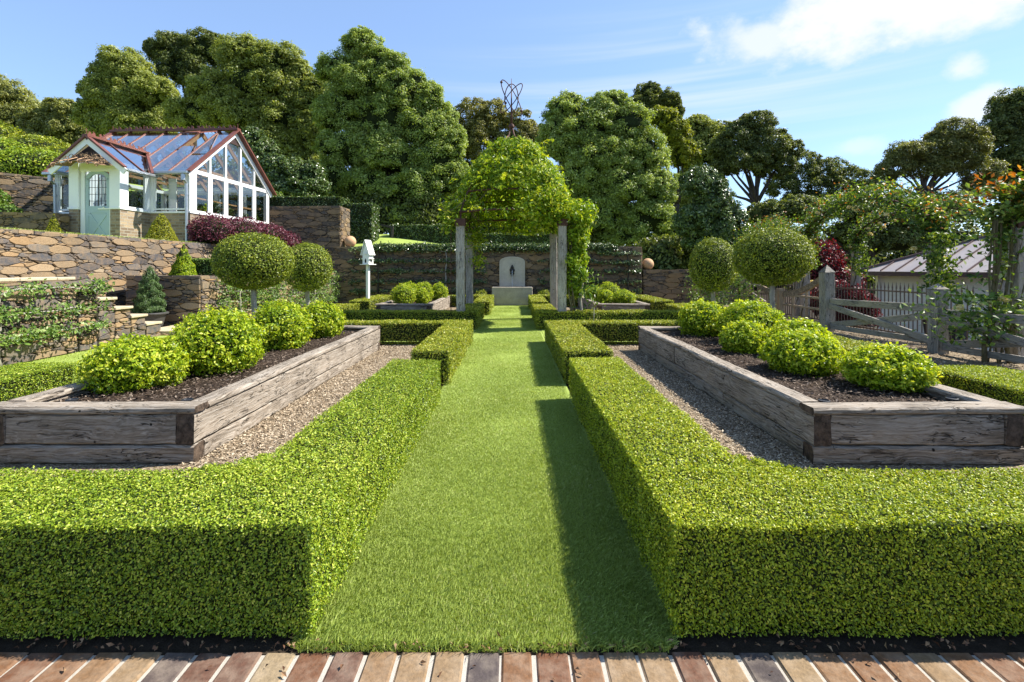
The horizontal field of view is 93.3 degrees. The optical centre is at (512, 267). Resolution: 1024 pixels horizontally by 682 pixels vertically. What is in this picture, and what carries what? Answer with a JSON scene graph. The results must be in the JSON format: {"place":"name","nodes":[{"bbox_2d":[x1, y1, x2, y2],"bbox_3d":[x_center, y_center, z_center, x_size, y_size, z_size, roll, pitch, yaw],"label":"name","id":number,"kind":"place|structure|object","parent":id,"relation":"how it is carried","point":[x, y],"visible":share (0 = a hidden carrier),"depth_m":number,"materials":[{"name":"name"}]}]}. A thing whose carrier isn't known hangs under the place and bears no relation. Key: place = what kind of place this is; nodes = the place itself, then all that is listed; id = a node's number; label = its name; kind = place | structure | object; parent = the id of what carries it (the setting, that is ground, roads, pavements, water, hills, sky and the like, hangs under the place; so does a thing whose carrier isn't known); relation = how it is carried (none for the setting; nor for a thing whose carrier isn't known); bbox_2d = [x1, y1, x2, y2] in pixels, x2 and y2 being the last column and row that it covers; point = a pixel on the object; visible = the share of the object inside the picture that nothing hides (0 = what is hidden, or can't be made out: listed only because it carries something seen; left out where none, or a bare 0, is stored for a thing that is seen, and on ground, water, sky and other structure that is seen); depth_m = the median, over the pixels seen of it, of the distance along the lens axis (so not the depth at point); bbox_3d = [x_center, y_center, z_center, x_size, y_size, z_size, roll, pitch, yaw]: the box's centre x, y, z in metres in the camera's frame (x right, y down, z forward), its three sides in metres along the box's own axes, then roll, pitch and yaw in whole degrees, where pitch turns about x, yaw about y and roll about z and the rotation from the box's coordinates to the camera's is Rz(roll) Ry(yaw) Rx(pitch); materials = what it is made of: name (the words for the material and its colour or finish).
{"place":"outdoors","nodes":[
{"label":"outdoors","id":0,"kind":"place"},
{"bbox_2d":[0,73,41,130],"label":"evergreen tree","id":1,"kind":"object","parent":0,"point":[13,99],"visible":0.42,"depth_m":45.03,"materials":[{"name":"green plant"}]},
{"bbox_2d":[10,348,96,381],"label":"side lawn","id":2,"kind":"structure","parent":0,"point":[63,356],"depth_m":7.53,"materials":[{"name":"green plant"}]},
{"bbox_2d":[0,274,126,368],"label":"espalier tree","id":3,"kind":"object","parent":2,"relation":"on","point":[30,335],"visible":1,"depth_m":7.29,"materials":[{"name":"green plant"}]},
{"bbox_2d":[0,277,161,365],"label":"stair wall","id":4,"kind":"structure","parent":2,"relation":"on","point":[138,324],"depth_m":7.80,"materials":[{"name":"beige stone"}]},
{"bbox_2d":[208,229,297,317],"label":"ball tree","id":5,"kind":"object","parent":2,"relation":"on","point":[253,263],"visible":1,"depth_m":8.56,"materials":[{"name":"green plant"}]},
{"bbox_2d":[129,184,168,190],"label":"terrace lawn","id":6,"kind":"structure","parent":0,"point":[142,186],"depth_m":26.23,"materials":[{"name":"green plant"}]},
{"bbox_2d":[0,172,68,212],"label":"stone wall","id":7,"kind":"structure","parent":6,"relation":"on","point":[27,193],"depth_m":16.47,"materials":[{"name":"beige stone"}]},
{"bbox_2d":[0,136,68,178],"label":"clipped shrub","id":8,"kind":"object","parent":6,"relation":"on","point":[24,161],"visible":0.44,"depth_m":17.40,"materials":[{"name":"green plant"}]},
{"bbox_2d":[0,212,69,232],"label":"stone wall","id":9,"kind":"structure","parent":6,"relation":"on","point":[33,220],"depth_m":13.65,"materials":[{"name":"stone"}]},
{"bbox_2d":[0,120,70,157],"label":"clipped shrub","id":10,"kind":"object","parent":6,"relation":"on","point":[32,140],"visible":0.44,"depth_m":19.09,"materials":[{"name":"green plant"}]},
{"bbox_2d":[12,96,87,145],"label":"evergreen tree","id":11,"kind":"object","parent":6,"relation":"on","point":[50,117],"visible":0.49,"depth_m":40.78,"materials":[{"name":"green plant"}]},
{"bbox_2d":[69,43,181,183],"bbox_3d":[-28.535,-11.051,35.968,7.848,10.873,4.915,0,0,0],"label":"evergreen tree","id":12,"kind":"object","parent":6,"relation":"on","point":[116,88],"visible":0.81,"depth_m":34.68,"materials":[{"name":"green plant"}]},
{"bbox_2d":[41,124,276,242],"bbox_3d":[-12.196,-2.855,16.666,4.820,4.590,6.463,0,0,3],"label":"greenhouse","id":13,"kind":"object","parent":6,"relation":"on","point":[96,170],"visible":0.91,"depth_m":15.15,"materials":[{"name":"glass"}]},
{"bbox_2d":[85,172,108,235],"bbox_3d":[-12.145,-1.810,14.164,0.760,2.100,0.105,0,0,3],"label":"door","id":14,"kind":"structure","parent":13,"relation":"in","point":[96,217],"depth_m":14.18,"materials":[{"name":"green paint"}]},
{"bbox_2d":[140,26,224,190],"bbox_3d":[-26.012,-12.374,39.145,7.184,13.683,4.728,0,0,0],"label":"evergreen tree","id":15,"kind":"object","parent":6,"relation":"on","point":[177,57],"visible":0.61,"depth_m":37.88,"materials":[{"name":"green plant"}]},
{"bbox_2d":[105,189,283,216],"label":"tall hedge","id":16,"kind":"object","parent":6,"relation":"on","point":[136,199],"visible":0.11,"depth_m":20.63,"materials":[{"name":"green plant"}]},
{"bbox_2d":[157,30,329,161],"bbox_3d":[-18.194,-9.166,34.078,12.374,14.606,4.877,0,0,0],"label":"evergreen tree","id":17,"kind":"object","parent":6,"relation":"on","point":[270,89],"visible":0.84,"depth_m":32.85,"materials":[{"name":"green plant"}]},
{"bbox_2d":[186,211,300,253],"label":"purple shrub","id":18,"kind":"object","parent":6,"relation":"on","point":[212,229],"visible":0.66,"depth_m":15.36,"materials":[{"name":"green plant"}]},
{"bbox_2d":[232,125,331,196],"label":"laurel tree","id":19,"kind":"object","parent":6,"relation":"on","point":[297,176],"visible":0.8,"depth_m":26.30,"materials":[{"name":"green plant"}]},
{"bbox_2d":[247,194,349,227],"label":"tall hedge","id":20,"kind":"object","parent":6,"relation":"on","point":[292,200],"visible":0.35,"depth_m":20.33,"materials":[{"name":"green plant"}]},
{"bbox_2d":[0,343,419,476],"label":"gravel path","id":21,"kind":"structure","parent":0,"point":[93,467],"depth_m":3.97,"materials":[{"name":"beige gravel"}]},
{"bbox_2d":[0,325,379,463],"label":"raised bed","id":22,"kind":"object","parent":21,"relation":"on","point":[159,424],"visible":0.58,"depth_m":3.55,"materials":[{"name":"grey wood"}]},
{"bbox_2d":[72,332,196,394],"bbox_3d":[-3.414,0.851,4.430,0.923,0.536,0.915,0,0,0],"label":"round shrub","id":23,"kind":"object","parent":22,"relation":"on","point":[124,361],"visible":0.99,"depth_m":4.19,"materials":[{"name":"green plant"}]},
{"bbox_2d":[165,303,267,376],"bbox_3d":[-3.087,0.748,5.078,0.946,0.764,0.972,0,0,0],"label":"round shrub","id":24,"kind":"object","parent":22,"relation":"on","point":[218,341],"visible":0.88,"depth_m":4.86,"materials":[{"name":"green plant"}]},
{"bbox_2d":[249,299,315,351],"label":"round shrub","id":25,"kind":"object","parent":22,"relation":"on","point":[285,325],"visible":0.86,"depth_m":6.29,"materials":[{"name":"green plant"}]},
{"bbox_2d":[302,298,346,338],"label":"round shrub","id":26,"kind":"object","parent":22,"relation":"on","point":[328,320],"visible":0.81,"depth_m":7.37,"materials":[{"name":"green plant"}]},
{"bbox_2d":[0,358,440,640],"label":"box hedge","id":27,"kind":"object","parent":21,"relation":"on","point":[264,538],"visible":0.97,"depth_m":1.86,"materials":[{"name":"green plant"}]},
{"bbox_2d":[95,319,473,384],"bbox_3d":[-2.845,1.170,7.451,4.250,0.460,3.487,0,0,0],"label":"box hedge","id":28,"kind":"object","parent":21,"relation":"on","point":[447,342],"visible":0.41,"depth_m":7.97,"materials":[{"name":"green plant"}]},
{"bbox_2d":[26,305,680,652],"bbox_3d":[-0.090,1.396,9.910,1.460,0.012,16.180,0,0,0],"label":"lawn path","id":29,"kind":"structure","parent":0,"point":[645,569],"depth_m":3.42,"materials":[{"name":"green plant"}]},
{"bbox_2d":[0,652,1023,681],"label":"brick path","id":30,"kind":"structure","parent":0,"point":[515,667],"depth_m":1.70,"materials":[{"name":"brick"}]},
{"bbox_2d":[0,617,1023,654],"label":"soil strip","id":31,"kind":"object","parent":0,"point":[994,643],"depth_m":1.81,"materials":[{"name":"black soil"}]},
{"bbox_2d":[15,631,1015,679],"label":"leaf litter","id":32,"kind":"object","parent":31,"relation":"on","point":[499,648],"visible":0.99,"depth_m":1.77,"materials":[{"name":"brown plant"}]},
{"bbox_2d":[0,0,1023,253],"label":"sky","id":33,"kind":"structure","parent":0,"point":[851,79],"materials":[{"name":"blue"}]},
{"bbox_2d":[354,234,739,304],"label":"grass bank","id":34,"kind":"structure","parent":0,"point":[384,238],"depth_m":21.37,"materials":[{"name":"green plant"}]},
{"bbox_2d":[343,202,379,242],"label":"tall hedge","id":35,"kind":"object","parent":34,"relation":"on","point":[364,222],"visible":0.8,"depth_m":20.53,"materials":[{"name":"green plant"}]},
{"bbox_2d":[308,25,469,224],"bbox_3d":[-7.385,-8.285,30.091,10.349,13.327,4.515,0,0,0],"label":"evergreen tree","id":36,"kind":"object","parent":34,"relation":"on","point":[393,115],"visible":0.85,"depth_m":28.96,"materials":[{"name":"green plant"}]},
{"bbox_2d":[346,192,448,233],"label":"understorey shrub","id":37,"kind":"object","parent":34,"relation":"on","point":[430,212],"visible":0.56,"depth_m":28.60,"materials":[{"name":"green plant"}]},
{"bbox_2d":[388,223,455,243],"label":"tall hedge","id":38,"kind":"object","parent":34,"relation":"on","point":[426,233],"visible":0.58,"depth_m":22.03,"materials":[{"name":"green plant"}]},
{"bbox_2d":[445,96,545,208],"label":"evergreen tree","id":39,"kind":"object","parent":34,"relation":"on","point":[480,118],"visible":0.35,"depth_m":39.12,"materials":[{"name":"green plant"}]},
{"bbox_2d":[465,232,557,243],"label":"tall hedge","id":40,"kind":"object","parent":34,"relation":"on","point":[499,238],"visible":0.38,"depth_m":22.63,"materials":[{"name":"green plant"}]},
{"bbox_2d":[534,89,678,246],"bbox_3d":[5.643,-4.849,27.947,9.035,10.971,4.180,0,0,0],"label":"evergreen tree","id":41,"kind":"object","parent":34,"relation":"on","point":[605,152],"visible":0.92,"depth_m":27.04,"materials":[{"name":"green plant"}]},
{"bbox_2d":[630,80,685,147],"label":"pine tree","id":42,"kind":"object","parent":34,"relation":"on","point":[650,94],"visible":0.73,"depth_m":39.28,"materials":[{"name":"green plant"}]},
{"bbox_2d":[634,233,695,269],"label":"understorey shrub","id":43,"kind":"object","parent":34,"relation":"on","point":[664,252],"visible":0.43,"depth_m":23.78,"materials":[{"name":"green plant"}]},
{"bbox_2d":[649,104,703,212],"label":"evergreen tree","id":44,"kind":"object","parent":34,"relation":"on","point":[672,125],"visible":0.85,"depth_m":30.42,"materials":[{"name":"green plant"}]},
{"bbox_2d":[665,113,730,213],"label":"evergreen tree","id":45,"kind":"object","parent":34,"relation":"on","point":[707,129],"visible":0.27,"depth_m":39.07,"materials":[{"name":"green plant"}]},
{"bbox_2d":[669,163,752,253],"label":"laurel tree","id":46,"kind":"object","parent":34,"relation":"on","point":[715,210],"visible":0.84,"depth_m":22.41,"materials":[{"name":"green plant"}]},
{"bbox_2d":[707,109,805,290],"bbox_3d":[15.385,-3.397,30.962,6.841,13.363,3.310,0,0,0],"label":"evergreen tree","id":47,"kind":"object","parent":34,"relation":"on","point":[764,147],"visible":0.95,"depth_m":30.34,"materials":[{"name":"green plant"}]},
{"bbox_2d":[762,149,884,237],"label":"evergreen tree","id":48,"kind":"object","parent":34,"relation":"on","point":[814,175],"visible":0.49,"depth_m":36.27,"materials":[{"name":"green plant"}]},
{"bbox_2d":[745,189,980,279],"bbox_3d":[17.259,-0.320,23.950,11.394,7.212,2.581,0,0,0],"label":"evergreen tree","id":49,"kind":"object","parent":34,"relation":"on","point":[896,237],"visible":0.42,"depth_m":23.44,"materials":[{"name":"green plant"}]},
{"bbox_2d":[864,116,1010,252],"bbox_3d":[21.726,-2.291,24.981,7.031,11.146,2.169,0,0,0],"label":"gum tree","id":50,"kind":"object","parent":34,"relation":"on","point":[941,149],"visible":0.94,"depth_m":24.54,"materials":[{"name":"green plant"}]},
{"bbox_2d":[970,86,1023,196],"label":"gum tree","id":51,"kind":"object","parent":34,"relation":"on","point":[1005,116],"visible":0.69,"depth_m":26.43,"materials":[{"name":"green plant"}]},
{"bbox_2d":[380,283,875,597],"bbox_3d":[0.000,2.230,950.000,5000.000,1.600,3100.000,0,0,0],"label":"ground","id":52,"kind":"structure","parent":0,"point":[567,385],"depth_m":15.09,"materials":[{"name":"brown soil"}]},
{"bbox_2d":[0,229,226,305],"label":"stone wall","id":53,"kind":"structure","parent":52,"relation":"on","point":[28,253],"depth_m":10.99,"materials":[{"name":"beige stone"}]},
{"bbox_2d":[126,275,208,326],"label":"stone wall","id":54,"kind":"structure","parent":52,"relation":"on","point":[182,296],"depth_m":11.18,"materials":[{"name":"beige stone"}]},
{"bbox_2d":[159,325,188,334],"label":"stone stairs","id":55,"kind":"structure","parent":52,"relation":"on","point":[164,330],"depth_m":10.04,"materials":[{"name":"stone"}]},
{"bbox_2d":[130,265,168,326],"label":"potted conifer","id":56,"kind":"object","parent":55,"relation":"on","point":[151,300],"visible":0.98,"depth_m":10.49,"materials":[{"name":"green plant"}]},
{"bbox_2d":[415,246,487,294],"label":"espalier tree","id":57,"kind":"object","parent":52,"relation":"on","point":[448,261],"visible":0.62,"depth_m":18.34,"materials":[{"name":"green plant"}]},
{"bbox_2d":[299,246,642,303],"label":"stone wall","id":58,"kind":"structure","parent":52,"relation":"on","point":[341,256],"depth_m":18.48,"materials":[{"name":"grey stone"}]},
{"bbox_2d":[269,206,349,246],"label":"stone wall","id":59,"kind":"structure","parent":58,"relation":"on","point":[325,226],"depth_m":18.51,"materials":[{"name":"brown stone"}]},
{"bbox_2d":[372,240,617,254],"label":"creeper","id":60,"kind":"object","parent":58,"relation":"attached to","point":[495,247],"visible":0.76,"depth_m":18.38,"materials":[{"name":"green plant"}]},
{"bbox_2d":[492,257,532,305],"bbox_3d":[-0.010,0.485,18.200,1.510,1.830,0.560,0,0,0],"label":"wall fountain","id":61,"kind":"object","parent":58,"relation":"attached to","point":[511,289],"depth_m":18.34,"materials":[{"name":"grey stone"}]},
{"bbox_2d":[132,153,990,292],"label":"wood","id":62,"kind":"object","parent":52,"relation":"on","point":[882,257],"visible":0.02,"depth_m":51.04,"materials":[{"name":"green plant"}]},
{"bbox_2d":[597,249,642,293],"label":"espalier tree","id":63,"kind":"object","parent":52,"relation":"on","point":[627,261],"visible":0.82,"depth_m":18.34,"materials":[{"name":"green plant"}]},
{"bbox_2d":[642,269,737,303],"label":"stone wall","id":64,"kind":"structure","parent":52,"relation":"on","point":[667,284],"depth_m":18.48,"materials":[{"name":"brown stone"}]},
{"bbox_2d":[790,237,866,310],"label":"maroon shrub","id":65,"kind":"object","parent":52,"relation":"on","point":[829,256],"visible":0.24,"depth_m":14.37,"materials":[{"name":"red plant"}]},
{"bbox_2d":[810,279,882,327],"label":"maroon shrub","id":66,"kind":"object","parent":52,"relation":"on","point":[858,298],"visible":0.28,"depth_m":12.20,"materials":[{"name":"plant"}]},
{"bbox_2d":[800,198,945,318],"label":"rose arch","id":67,"kind":"structure","parent":52,"relation":"on","point":[806,281],"depth_m":11.73,"materials":[{"name":"metal"}]},
{"bbox_2d":[794,168,972,344],"bbox_3d":[7.462,-0.231,10.373,1.552,3.670,4.867,0,0,0],"label":"climbing rose","id":68,"kind":"object","parent":67,"relation":"attached to","point":[920,205],"visible":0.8,"depth_m":8.94,"materials":[{"name":"green plant"}]},
{"bbox_2d":[850,206,1007,352],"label":"rose arch","id":69,"kind":"structure","parent":52,"relation":"on","point":[858,280],"depth_m":12.09,"materials":[{"name":"metal"}]},
{"bbox_2d":[840,189,1007,352],"bbox_3d":[9.160,-0.116,10.801,1.085,3.440,4.350,0,0,-3],"label":"climbing rose","id":70,"kind":"object","parent":69,"relation":"attached to","point":[859,247],"visible":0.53,"depth_m":12.05,"materials":[{"name":"green plant"}]},
{"bbox_2d":[1007,207,1023,355],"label":"rose arch","id":71,"kind":"structure","parent":52,"relation":"on","point":[1018,281],"depth_m":7.14,"materials":[{"name":"metal"}]},
{"bbox_2d":[899,165,1023,363],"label":"climbing rose","id":72,"kind":"object","parent":71,"relation":"attached to","point":[991,302],"visible":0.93,"depth_m":7.11,"materials":[{"name":"green plant"}]},
{"bbox_2d":[980,164,1023,350],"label":"climbing rose","id":73,"kind":"object","parent":71,"relation":"attached to","point":[1016,197],"visible":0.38,"depth_m":7.09,"materials":[{"name":"green plant"}]},
{"bbox_2d":[604,343,1023,475],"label":"gravel path","id":74,"kind":"structure","parent":0,"point":[877,467],"depth_m":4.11,"materials":[{"name":"beige gravel"}]},
{"bbox_2d":[544,319,879,383],"bbox_3d":[2.659,1.165,7.462,4.139,0.472,3.460,0,0,0],"label":"box hedge","id":75,"kind":"object","parent":74,"relation":"on","point":[565,340],"visible":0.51,"depth_m":7.52,"materials":[{"name":"green plant"}]},
{"bbox_2d":[568,356,1023,638],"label":"box hedge","id":76,"kind":"object","parent":74,"relation":"on","point":[717,533],"visible":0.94,"depth_m":1.83,"materials":[{"name":"green plant"}]},
{"bbox_2d":[638,326,1023,464],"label":"raised bed","id":77,"kind":"object","parent":74,"relation":"on","point":[853,424],"visible":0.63,"depth_m":3.50,"materials":[{"name":"grey wood"}]},
{"bbox_2d":[675,298,727,337],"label":"round shrub","id":78,"kind":"object","parent":77,"relation":"on","point":[697,317],"visible":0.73,"depth_m":7.55,"materials":[{"name":"green plant"}]},
{"bbox_2d":[718,318,768,353],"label":"round shrub","id":79,"kind":"object","parent":77,"relation":"on","point":[742,336],"visible":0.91,"depth_m":6.04,"materials":[{"name":"green plant"}]},
{"bbox_2d":[714,297,784,337],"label":"round shrub","id":80,"kind":"object","parent":77,"relation":"on","point":[767,316],"visible":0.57,"depth_m":6.78,"materials":[{"name":"green plant"}]},
{"bbox_2d":[756,328,847,377],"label":"round shrub","id":81,"kind":"object","parent":77,"relation":"on","point":[790,350],"visible":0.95,"depth_m":4.81,"materials":[{"name":"green plant"}]},
{"bbox_2d":[837,340,944,392],"bbox_3d":[3.377,0.881,4.366,0.775,0.455,0.769,0,0,0],"label":"round shrub","id":82,"kind":"object","parent":77,"relation":"on","point":[893,367],"visible":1,"depth_m":4.17,"materials":[{"name":"green plant"}]},
{"bbox_2d":[725,305,1023,372],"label":"gravel path","id":83,"kind":"structure","parent":0,"point":[951,359],"depth_m":7.71,"materials":[{"name":"grey gravel"}]},
{"bbox_2d":[688,237,739,302],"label":"ball tree","id":84,"kind":"object","parent":83,"relation":"on","point":[712,267],"visible":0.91,"depth_m":10.87,"materials":[{"name":"green plant"}]},
{"bbox_2d":[682,267,762,306],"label":"espalier tree","id":85,"kind":"object","parent":83,"relation":"on","point":[736,284],"visible":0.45,"depth_m":14.14,"materials":[{"name":"green plant"}]},
{"bbox_2d":[729,224,817,309],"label":"ball tree","id":86,"kind":"object","parent":83,"relation":"on","point":[766,256],"visible":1,"depth_m":8.57,"materials":[{"name":"green plant"}]},
{"bbox_2d":[740,265,835,330],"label":"timber gate","id":87,"kind":"structure","parent":83,"relation":"on","point":[825,280],"depth_m":11.28,"materials":[{"name":"grey wood"}]},
{"bbox_2d":[761,278,973,348],"bbox_3d":[8.000,0.845,12.025,0.028,1.110,7.350,0,0,0],"label":"iron fence","id":88,"kind":"object","parent":83,"relation":"on","point":[877,290],"visible":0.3,"depth_m":10.61,"materials":[{"name":"black metal"}]},
{"bbox_2d":[828,284,1023,363],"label":"timber fence","id":89,"kind":"object","parent":83,"relation":"on","point":[936,345],"visible":0.9,"depth_m":8.05,"materials":[{"name":"grey wood"}]},
{"bbox_2d":[862,235,992,350],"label":"garden building","id":90,"kind":"structure","parent":0,"point":[897,271],"depth_m":15.44,"materials":[{"name":"beige paint"}]},
{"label":"gravel path","id":91,"kind":"structure","parent":0,"visible":0},
{"bbox_2d":[334,303,484,328],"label":"box hedge","id":92,"kind":"object","parent":91,"relation":"on","point":[474,312],"visible":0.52,"depth_m":10.91,"materials":[{"name":"green plant"}]},
{"bbox_2d":[375,296,449,310],"bbox_3d":[-2.980,1.194,15.221,1.556,0.422,3.980,0,0,0],"label":"raised bed","id":93,"kind":"object","parent":91,"relation":"on","point":[443,303],"visible":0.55,"depth_m":13.26,"materials":[{"name":"grey wood"}]},
{"bbox_2d":[349,294,493,314],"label":"box hedge","id":94,"kind":"object","parent":91,"relation":"on","point":[373,300],"visible":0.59,"depth_m":15.13,"materials":[{"name":"green plant"}]},
{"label":"gravel path","id":95,"kind":"structure","parent":0,"visible":0},
{"bbox_2d":[446,78,573,311],"bbox_3d":[-0.025,-1.697,12.265,3.034,6.206,2.615,0,0,0],"label":"garden arbor","id":96,"kind":"object","parent":95,"relation":"on","point":[559,290],"visible":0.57,"depth_m":11.05,"materials":[{"name":"wood"}]},
{"bbox_2d":[433,135,598,310],"bbox_3d":[0.072,-0.967,12.356,3.897,4.741,3.868,0,0,0],"label":"climbing vine","id":97,"kind":"object","parent":96,"relation":"attached to","point":[509,157],"visible":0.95,"depth_m":11.21,"materials":[{"name":"green plant"}]},
{"bbox_2d":[528,294,673,313],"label":"box hedge","id":98,"kind":"object","parent":95,"relation":"on","point":[656,303],"visible":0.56,"depth_m":15.42,"materials":[{"name":"green plant"}]},
{"bbox_2d":[531,302,687,328],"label":"box hedge","id":99,"kind":"object","parent":95,"relation":"on","point":[541,312],"visible":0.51,"depth_m":10.91,"materials":[{"name":"green plant"}]},
{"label":"side lawn","id":100,"kind":"structure","parent":0,"visible":0},
{"bbox_2d":[215,276,291,317],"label":"espalier tree","id":101,"kind":"object","parent":100,"relation":"on","point":[247,298],"visible":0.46,"depth_m":12.46,"materials":[{"name":"green plant"}]},
{"bbox_2d":[200,273,336,317],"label":"stone wall","id":102,"kind":"structure","parent":100,"relation":"on","point":[209,288],"depth_m":12.11,"materials":[{"name":"beige stone"}]},
{"bbox_2d":[282,241,334,305],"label":"ball tree","id":103,"kind":"object","parent":100,"relation":"on","point":[312,269],"visible":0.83,"depth_m":10.88,"materials":[{"name":"green plant"}]},
{"bbox_2d":[347,246,413,295],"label":"espalier tree","id":104,"kind":"object","parent":100,"relation":"on","point":[378,280],"visible":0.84,"depth_m":18.33,"materials":[{"name":"green plant"}]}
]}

